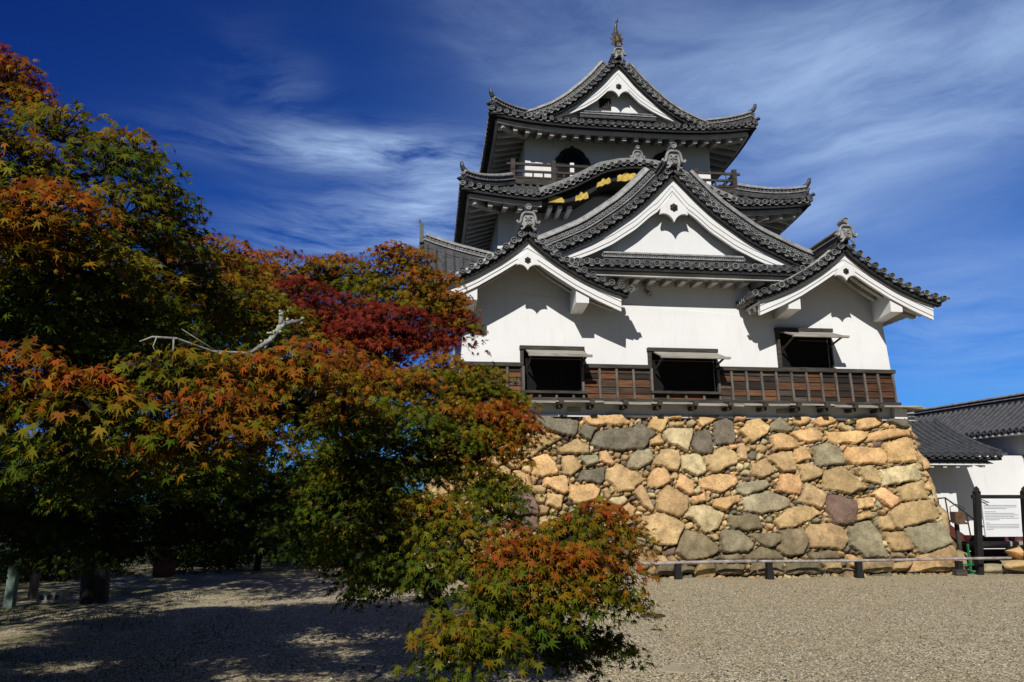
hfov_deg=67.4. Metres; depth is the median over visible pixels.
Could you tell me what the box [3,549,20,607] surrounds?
marker post
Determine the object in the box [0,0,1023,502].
sky
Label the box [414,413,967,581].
stone rampart
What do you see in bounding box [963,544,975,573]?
green stand
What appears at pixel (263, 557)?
hedge
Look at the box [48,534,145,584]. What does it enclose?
shrub
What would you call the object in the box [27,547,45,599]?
wooden post
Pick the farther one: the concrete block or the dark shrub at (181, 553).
the dark shrub at (181, 553)
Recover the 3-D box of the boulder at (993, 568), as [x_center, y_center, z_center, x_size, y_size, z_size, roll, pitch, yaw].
[12.543,5.915,19.951,0.783,0.260,0.569,-2,-12,9]
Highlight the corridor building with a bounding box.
[914,392,1023,458]
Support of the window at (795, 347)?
in the castle keep
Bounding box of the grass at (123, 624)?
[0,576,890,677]
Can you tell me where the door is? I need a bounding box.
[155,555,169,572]
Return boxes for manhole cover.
[641,613,665,617]
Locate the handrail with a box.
[938,497,982,534]
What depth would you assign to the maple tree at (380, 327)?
8.91 m
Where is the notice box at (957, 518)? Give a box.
[949,504,967,550]
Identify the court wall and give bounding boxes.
[953,456,1023,548]
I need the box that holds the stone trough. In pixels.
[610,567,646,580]
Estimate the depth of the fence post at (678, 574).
18.14 m
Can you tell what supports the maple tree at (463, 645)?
on the ground at (293, 581)
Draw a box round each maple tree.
[0,42,376,522]
[0,183,490,581]
[254,348,667,681]
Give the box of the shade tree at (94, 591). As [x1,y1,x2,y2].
[0,227,308,604]
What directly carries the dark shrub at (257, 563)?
on the ground at (293, 581)
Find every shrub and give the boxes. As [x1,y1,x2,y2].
[0,485,80,583]
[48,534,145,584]
[126,484,236,567]
[176,478,310,574]
[280,498,386,566]
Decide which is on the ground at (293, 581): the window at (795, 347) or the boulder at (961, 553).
the boulder at (961, 553)
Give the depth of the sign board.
19.68 m
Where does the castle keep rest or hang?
on the stone rampart
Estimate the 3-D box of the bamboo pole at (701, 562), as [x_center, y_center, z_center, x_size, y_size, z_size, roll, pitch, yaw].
[3.656,5.264,18.212,4.500,0.136,0.114,1,-12,-6]
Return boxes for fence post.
[674,564,682,579]
[765,563,774,579]
[854,562,864,577]
[952,561,967,575]
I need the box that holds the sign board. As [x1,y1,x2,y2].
[971,486,1023,574]
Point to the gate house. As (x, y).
(944, 449)
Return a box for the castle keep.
[419,18,949,421]
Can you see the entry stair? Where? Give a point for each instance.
(997, 542)
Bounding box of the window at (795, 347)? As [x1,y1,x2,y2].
[774,327,849,368]
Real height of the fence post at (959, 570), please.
0.415 m
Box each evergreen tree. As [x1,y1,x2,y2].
[59,467,159,523]
[199,458,293,523]
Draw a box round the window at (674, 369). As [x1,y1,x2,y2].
[646,347,730,394]
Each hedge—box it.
[0,526,113,571]
[180,520,310,565]
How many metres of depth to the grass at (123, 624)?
11.86 m
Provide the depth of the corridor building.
28.35 m
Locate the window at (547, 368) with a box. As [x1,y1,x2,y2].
[519,345,592,390]
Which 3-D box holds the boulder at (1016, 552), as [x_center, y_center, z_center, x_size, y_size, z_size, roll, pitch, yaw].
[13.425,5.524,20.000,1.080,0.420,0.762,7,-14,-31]
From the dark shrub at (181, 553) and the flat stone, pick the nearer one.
the flat stone
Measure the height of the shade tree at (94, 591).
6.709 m
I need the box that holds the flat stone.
[658,665,720,672]
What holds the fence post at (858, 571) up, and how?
on the ground at (293, 581)
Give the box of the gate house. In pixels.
[907,411,1007,531]
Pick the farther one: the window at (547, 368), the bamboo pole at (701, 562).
the window at (547, 368)
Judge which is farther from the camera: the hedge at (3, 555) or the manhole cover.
the hedge at (3, 555)
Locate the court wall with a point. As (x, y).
(1004, 475)
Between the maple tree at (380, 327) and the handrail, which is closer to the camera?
the maple tree at (380, 327)
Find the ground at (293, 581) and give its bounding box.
[0,503,1023,681]
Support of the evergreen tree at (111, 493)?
on the ground at (293, 581)
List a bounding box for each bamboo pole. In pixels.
[617,559,757,565]
[758,557,1011,562]
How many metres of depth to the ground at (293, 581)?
11.01 m
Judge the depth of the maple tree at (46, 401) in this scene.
4.36 m
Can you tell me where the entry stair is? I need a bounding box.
[949,524,1022,566]
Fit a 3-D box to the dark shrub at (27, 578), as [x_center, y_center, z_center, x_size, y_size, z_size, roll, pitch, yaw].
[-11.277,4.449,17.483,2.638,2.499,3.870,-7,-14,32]
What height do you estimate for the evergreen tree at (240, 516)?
3.533 m
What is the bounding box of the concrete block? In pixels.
[36,591,66,602]
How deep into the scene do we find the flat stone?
8.34 m
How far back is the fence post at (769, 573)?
18.39 m
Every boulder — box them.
[957,550,973,568]
[984,563,1009,572]
[1003,560,1023,570]
[1004,545,1023,559]
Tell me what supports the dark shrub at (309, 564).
on the ground at (293, 581)
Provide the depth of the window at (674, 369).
20.88 m
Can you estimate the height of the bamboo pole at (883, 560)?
0.106 m
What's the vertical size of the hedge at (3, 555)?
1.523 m
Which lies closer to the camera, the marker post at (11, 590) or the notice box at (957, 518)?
the marker post at (11, 590)

